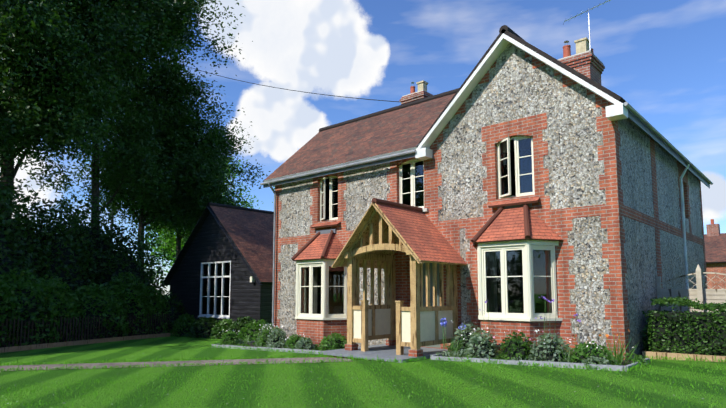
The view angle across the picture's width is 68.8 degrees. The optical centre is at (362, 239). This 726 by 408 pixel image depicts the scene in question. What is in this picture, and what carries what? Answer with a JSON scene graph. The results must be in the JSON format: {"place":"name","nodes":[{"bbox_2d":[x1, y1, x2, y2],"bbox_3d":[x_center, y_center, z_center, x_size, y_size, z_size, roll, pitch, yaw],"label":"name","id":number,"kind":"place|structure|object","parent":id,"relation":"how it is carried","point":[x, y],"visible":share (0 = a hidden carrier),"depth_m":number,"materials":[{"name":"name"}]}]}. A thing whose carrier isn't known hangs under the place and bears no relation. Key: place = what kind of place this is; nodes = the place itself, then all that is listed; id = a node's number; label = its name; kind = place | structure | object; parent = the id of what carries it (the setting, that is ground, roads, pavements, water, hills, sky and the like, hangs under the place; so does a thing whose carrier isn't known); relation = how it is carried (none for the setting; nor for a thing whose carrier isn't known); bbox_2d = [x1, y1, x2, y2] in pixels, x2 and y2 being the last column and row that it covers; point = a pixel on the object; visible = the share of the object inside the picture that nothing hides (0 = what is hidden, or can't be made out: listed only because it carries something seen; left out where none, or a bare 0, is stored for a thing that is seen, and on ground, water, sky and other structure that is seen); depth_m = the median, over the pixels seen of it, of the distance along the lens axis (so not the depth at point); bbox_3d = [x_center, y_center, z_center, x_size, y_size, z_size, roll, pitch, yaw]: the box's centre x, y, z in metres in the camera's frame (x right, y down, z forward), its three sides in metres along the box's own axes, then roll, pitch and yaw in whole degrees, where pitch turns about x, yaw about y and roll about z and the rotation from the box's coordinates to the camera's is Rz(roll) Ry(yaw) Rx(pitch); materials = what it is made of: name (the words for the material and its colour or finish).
{"place":"outdoors","nodes":[
{"label":"outdoors","id":0,"kind":"place"},
{"bbox_2d":[0,357,352,370],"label":"garden path","id":1,"kind":"structure","parent":0,"point":[108,365],"depth_m":11.60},
{"bbox_2d":[219,330,238,344],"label":"bed plant","id":2,"kind":"object","parent":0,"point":[232,334],"depth_m":16.04,"materials":[{"name":"green plant"}]},
{"bbox_2d":[110,66,398,242],"bbox_3d":[-8.117,-5.737,27.813,0.219,21.466,28.726,5,-8,-43],"label":"power cable","id":3,"kind":"object","parent":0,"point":[279,88],"visible":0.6,"depth_m":22.73,"materials":[{"name":"black plastic"}]},
{"bbox_2d":[0,296,725,407],"bbox_3d":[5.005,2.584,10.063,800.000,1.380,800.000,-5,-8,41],"label":"lawn","id":4,"kind":"structure","parent":0,"point":[174,347],"depth_m":8.13,"materials":[{"name":"green plant"}]},
{"bbox_2d":[0,275,21,347],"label":"hedge","id":5,"kind":"object","parent":4,"relation":"on","point":[4,293],"depth_m":16.75,"materials":[{"name":"green plant"}]},
{"bbox_2d":[0,182,37,284],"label":"understorey","id":6,"kind":"object","parent":4,"relation":"on","point":[9,208],"depth_m":18.81,"materials":[{"name":"green plant"}]},
{"bbox_2d":[0,268,62,346],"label":"hedge","id":7,"kind":"object","parent":4,"relation":"on","point":[32,286],"depth_m":17.66,"materials":[{"name":"green plant"}]},
{"bbox_2d":[0,175,65,281],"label":"understorey","id":8,"kind":"object","parent":4,"relation":"on","point":[17,195],"depth_m":20.42,"materials":[{"name":"green plant"}]},
{"bbox_2d":[34,274,83,342],"bbox_3d":[-11.457,2.549,19.358,2.271,2.612,2.527,-5,-8,41],"label":"hedge","id":9,"kind":"object","parent":4,"relation":"on","point":[53,284],"depth_m":19.24,"materials":[{"name":"green plant"}]},
{"bbox_2d":[22,198,100,297],"bbox_3d":[-12.862,1.205,21.752,4.264,5.914,4.436,-5,-8,41],"label":"understorey","id":10,"kind":"object","parent":4,"relation":"on","point":[72,225],"depth_m":21.35,"materials":[{"name":"green plant"}]},
{"bbox_2d":[0,0,163,217],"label":"tree","id":11,"kind":"object","parent":4,"relation":"on","point":[29,29],"depth_m":21.01,"materials":[{"name":"green plant"}]},
{"bbox_2d":[38,190,127,287],"bbox_3d":[-12.667,1.061,23.780,4.601,6.682,5.269,-5,-8,41],"label":"understorey","id":12,"kind":"object","parent":4,"relation":"on","point":[84,215],"depth_m":23.51,"materials":[{"name":"green plant"}]},
{"bbox_2d":[0,313,172,352],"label":"fence","id":13,"kind":"object","parent":4,"relation":"on","point":[13,348],"visible":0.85,"depth_m":18.91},
{"bbox_2d":[67,283,130,340],"bbox_3d":[-10.626,2.837,20.803,2.566,2.357,2.939,-5,-8,41],"label":"hedge","id":14,"kind":"object","parent":4,"relation":"on","point":[92,292],"depth_m":20.44,"materials":[{"name":"green plant"}]},
{"bbox_2d":[82,225,170,303],"bbox_3d":[-11.434,1.865,24.415,5.188,5.170,5.348,-5,-8,41],"label":"understorey","id":15,"kind":"object","parent":4,"relation":"on","point":[150,271],"depth_m":23.96,"materials":[{"name":"green plant"}]},
{"bbox_2d":[101,271,153,335],"bbox_3d":[-10.025,2.750,22.279,2.260,2.882,2.648,-5,-8,41],"label":"hedge","id":16,"kind":"object","parent":4,"relation":"on","point":[131,283],"depth_m":21.99,"materials":[{"name":"green plant"}]},
{"bbox_2d":[40,55,245,270],"bbox_3d":[-12.200,-3.115,29.485,9.073,16.363,9.676,-5,-8,41],"label":"tree","id":17,"kind":"object","parent":4,"relation":"on","point":[171,208],"depth_m":29.16,"materials":[{"name":"green plant"}]},
{"bbox_2d":[43,0,252,230],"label":"tree","id":18,"kind":"object","parent":4,"relation":"on","point":[133,158],"depth_m":25.61,"materials":[{"name":"green plant"}]},
{"bbox_2d":[138,285,172,333],"bbox_3d":[-9.639,3.143,23.394,2.510,2.370,2.735,-5,-8,41],"label":"hedge","id":19,"kind":"object","parent":4,"relation":"on","point":[153,297],"depth_m":23.10,"materials":[{"name":"green plant"}]},
{"bbox_2d":[160,290,186,332],"bbox_3d":[-8.826,3.296,24.018,2.132,2.079,1.768,-5,-8,41],"label":"shrub","id":20,"kind":"object","parent":4,"relation":"on","point":[174,302],"depth_m":23.71,"materials":[{"name":"green plant"}]},
{"bbox_2d":[170,313,194,336],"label":"bush","id":21,"kind":"object","parent":4,"relation":"on","point":[182,318],"depth_m":22.44,"materials":[{"name":"green plant"}]},
{"bbox_2d":[125,111,270,257],"bbox_3d":[-10.615,-1.808,31.950,9.402,14.309,9.226,-5,-8,41],"label":"tree","id":22,"kind":"object","parent":4,"relation":"on","point":[227,143],"depth_m":31.65,"materials":[{"name":"green plant"}]},
{"bbox_2d":[187,316,217,337],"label":"bush","id":23,"kind":"object","parent":4,"relation":"on","point":[210,319],"depth_m":21.21,"materials":[{"name":"green plant"}]},
{"bbox_2d":[144,157,262,283],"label":"tree","id":24,"kind":"object","parent":4,"relation":"on","point":[169,241],"depth_m":42.60,"materials":[{"name":"green plant"}]},
{"bbox_2d":[161,202,273,326],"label":"barn","id":25,"kind":"structure","parent":4,"relation":"on","point":[221,267],"depth_m":22.93,"materials":[{"name":"wood"}]},
{"bbox_2d":[210,319,233,338],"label":"bush","id":26,"kind":"object","parent":4,"relation":"on","point":[220,325],"depth_m":20.16,"materials":[{"name":"green plant"}]},
{"bbox_2d":[227,316,254,337],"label":"bush","id":27,"kind":"object","parent":4,"relation":"on","point":[238,323],"depth_m":19.23,"materials":[{"name":"green plant"}]},
{"bbox_2d":[237,319,271,340],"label":"bush","id":28,"kind":"object","parent":4,"relation":"on","point":[252,325],"depth_m":18.07,"materials":[{"name":"green plant"}]},
{"bbox_2d":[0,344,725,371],"bbox_3d":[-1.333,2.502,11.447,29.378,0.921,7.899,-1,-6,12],"label":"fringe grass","id":29,"kind":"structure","parent":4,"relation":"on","point":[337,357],"depth_m":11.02,"materials":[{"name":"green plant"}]},
{"bbox_2d":[321,198,466,362],"bbox_3d":[0.750,0.934,12.454,2.582,3.698,2.325,-5,-8,41],"label":"porch","id":30,"kind":"object","parent":4,"relation":"on","point":[383,232],"visible":0.96,"depth_m":12.33,"materials":[{"name":"brown wood"}]},
{"bbox_2d":[212,341,649,370],"bbox_3d":[0.476,2.748,13.102,11.654,0.457,2.185,-5,-8,41],"label":"bed edging","id":31,"kind":"object","parent":4,"relation":"on","point":[615,367],"visible":0.33,"depth_m":10.08,"materials":[{"name":"grey stone"}]},
{"bbox_2d":[239,330,636,365],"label":"strap leaves","id":32,"kind":"object","parent":4,"relation":"on","point":[450,347],"visible":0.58,"depth_m":9.61,"materials":[{"name":"green plant"}]},
{"bbox_2d":[220,340,236,347],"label":"bed cover leaves","id":33,"kind":"object","parent":32,"relation":"on","point":[226,342],"visible":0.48,"depth_m":15.83,"materials":[{"name":"green plant"}]},
{"bbox_2d":[234,343,251,346],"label":"bed cover leaves","id":34,"kind":"object","parent":32,"relation":"on","point":[242,344],"visible":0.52,"depth_m":15.62,"materials":[{"name":"green plant"}]},
{"bbox_2d":[256,324,272,341],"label":"bed plant","id":35,"kind":"object","parent":32,"relation":"on","point":[266,326],"depth_m":16.21,"materials":[{"name":"green plant"}]},
{"bbox_2d":[257,326,283,346],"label":"bed plant","id":36,"kind":"object","parent":32,"relation":"on","point":[264,335],"depth_m":15.50,"materials":[{"name":"green plant"}]},
{"bbox_2d":[266,326,287,347],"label":"bed plant","id":37,"kind":"object","parent":32,"relation":"on","point":[271,334],"depth_m":14.86,"materials":[{"name":"plant"}]},
{"bbox_2d":[267,342,290,350],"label":"bed cover leaves","id":38,"kind":"object","parent":32,"relation":"on","point":[276,344],"visible":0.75,"depth_m":14.37,"materials":[{"name":"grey plant"}]},
{"bbox_2d":[284,334,301,347],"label":"bed plant","id":39,"kind":"object","parent":32,"relation":"on","point":[291,338],"depth_m":14.47,"materials":[{"name":"green plant"}]},
{"bbox_2d":[295,336,315,349],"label":"bed plant","id":40,"kind":"object","parent":32,"relation":"on","point":[299,343],"depth_m":13.85,"materials":[{"name":"green plant"}]},
{"bbox_2d":[318,332,346,350],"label":"bed plant","id":41,"kind":"object","parent":32,"relation":"on","point":[337,337],"depth_m":13.52,"materials":[{"name":"green plant"}]},
{"bbox_2d":[219,320,632,347],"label":"white flowers","id":42,"kind":"object","parent":32,"relation":"on","point":[451,320],"visible":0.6,"depth_m":11.18,"materials":[{"name":"white plant"}]},
{"bbox_2d":[436,350,461,357],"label":"bed cover leaves","id":43,"kind":"object","parent":32,"relation":"on","point":[446,353],"visible":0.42,"depth_m":11.32,"materials":[{"name":"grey plant"}]},
{"bbox_2d":[440,318,465,329],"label":"blue flowers","id":44,"kind":"object","parent":32,"relation":"on","point":[445,323],"visible":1,"depth_m":11.38,"materials":[{"name":"blue plant"}]},
{"bbox_2d":[451,349,470,357],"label":"bed cover leaves","id":45,"kind":"object","parent":32,"relation":"on","point":[462,351],"visible":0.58,"depth_m":11.02,"materials":[{"name":"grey plant"}]},
{"bbox_2d":[449,321,480,356],"bbox_3d":[2.367,2.205,11.796,0.929,0.787,0.828,-5,-8,41],"label":"bed plant","id":46,"kind":"object","parent":32,"relation":"on","point":[458,331],"depth_m":11.68,"materials":[{"name":"green plant"}]},
{"bbox_2d":[463,354,479,361],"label":"bed cover leaves","id":47,"kind":"object","parent":32,"relation":"on","point":[468,356],"visible":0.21,"depth_m":10.73,"materials":[{"name":"green plant"}]},
{"bbox_2d":[466,330,499,358],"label":"bed plant","id":48,"kind":"object","parent":32,"relation":"on","point":[476,338],"depth_m":10.77,"materials":[{"name":"green plant"}]},
{"bbox_2d":[498,331,532,359],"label":"bed plant","id":49,"kind":"object","parent":32,"relation":"on","point":[503,346],"depth_m":10.35,"materials":[{"name":"green plant"}]},
{"bbox_2d":[509,355,534,360],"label":"bed cover leaves","id":50,"kind":"object","parent":32,"relation":"on","point":[530,358],"visible":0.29,"depth_m":10.12,"materials":[{"name":"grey plant"}]},
{"bbox_2d":[479,296,580,321],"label":"purple flowers","id":51,"kind":"object","parent":32,"relation":"on","point":[546,300],"visible":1,"depth_m":10.15,"materials":[{"name":"purple plant"}]},
{"bbox_2d":[528,333,572,362],"bbox_3d":[3.584,2.080,10.123,0.900,0.623,0.835,-5,-8,41],"label":"bed plant","id":52,"kind":"object","parent":32,"relation":"on","point":[560,340],"depth_m":9.96,"materials":[{"name":"plant"}]},
{"bbox_2d":[569,341,615,364],"bbox_3d":[4.193,2.090,9.750,0.845,0.477,0.804,-5,-8,41],"label":"bed plant","id":53,"kind":"object","parent":32,"relation":"on","point":[582,346],"depth_m":9.61,"materials":[{"name":"green plant"}]},
{"bbox_2d":[580,356,610,369],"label":"bed cover leaves","id":54,"kind":"object","parent":32,"relation":"on","point":[604,360],"visible":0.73,"depth_m":9.19,"materials":[{"name":"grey plant"}]},
{"bbox_2d":[599,326,629,340],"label":"orange flowers","id":55,"kind":"object","parent":32,"relation":"on","point":[606,335],"visible":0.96,"depth_m":9.26,"materials":[{"name":"orange plant"}]},
{"bbox_2d":[612,352,647,365],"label":"bed cover leaves","id":56,"kind":"object","parent":32,"relation":"on","point":[631,358],"visible":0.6,"depth_m":9.43,"materials":[{"name":"green plant"}]},
{"bbox_2d":[274,43,707,360],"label":"house walls","id":57,"kind":"structure","parent":4,"relation":"on","point":[606,208],"depth_m":12.12,"materials":[{"name":"grey stone"}]},
{"bbox_2d":[291,229,346,346],"bbox_3d":[-1.283,1.444,15.287,2.139,3.552,1.015,-5,-8,41],"label":"bay","id":58,"kind":"object","parent":57,"relation":"attached to","point":[321,298],"visible":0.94,"depth_m":14.91,"materials":[{"name":"white brick"}]},
{"bbox_2d":[263,25,709,187],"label":"house roof","id":59,"kind":"structure","parent":57,"relation":"on","point":[419,125],"depth_m":14.97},
{"bbox_2d":[260,102,712,326],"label":"house gutters","id":60,"kind":"object","parent":57,"relation":"attached to","point":[627,105],"visible":0.81,"depth_m":14.79,"materials":[{"name":"grey plastic"}]},
{"bbox_2d":[311,131,684,347],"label":"house windows","id":61,"kind":"structure","parent":57,"relation":"in","point":[411,182],"depth_m":13.13,"materials":[{"name":"white wood"}]},
{"bbox_2d":[399,0,609,104],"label":"chimneys","id":62,"kind":"object","parent":57,"relation":"on","point":[585,61],"visible":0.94,"depth_m":14.88,"materials":[{"name":"brick"}]},
{"bbox_2d":[471,203,562,353],"bbox_3d":[3.178,0.893,11.415,2.139,3.524,1.015,-5,-8,41],"label":"bay","id":63,"kind":"object","parent":57,"relation":"attached to","point":[516,245],"visible":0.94,"depth_m":11.08,"materials":[{"name":"white brick"}]},
{"bbox_2d":[642,351,725,361],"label":"edging","id":64,"kind":"object","parent":4,"relation":"on","point":[648,354],"visible":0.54,"depth_m":10.12,"materials":[{"name":"wood"}]},
{"bbox_2d":[640,296,725,355],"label":"hedge","id":65,"kind":"object","parent":64,"relation":"on","point":[684,302],"depth_m":10.33,"materials":[{"name":"green plant"}]},
{"bbox_2d":[656,264,725,312],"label":"fence","id":66,"kind":"object","parent":4,"relation":"on","point":[701,294],"visible":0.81,"depth_m":11.72,"materials":[{"name":"beige wood"}]},
{"bbox_2d":[704,219,725,288],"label":"neighbour house","id":67,"kind":"structure","parent":4,"relation":"on","point":[715,246],"depth_m":31.62,"materials":[{"name":"red brick"}]},
{"bbox_2d":[0,0,725,295],"label":"sky","id":68,"kind":"structure","parent":0,"point":[666,59],"materials":[{"name":"blue"}]},
{"bbox_2d":[442,301,580,349],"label":"bed stems","id":69,"kind":"object","parent":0,"point":[488,315],"visible":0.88,"depth_m":10.89,"materials":[{"name":"green plant"}]}
]}

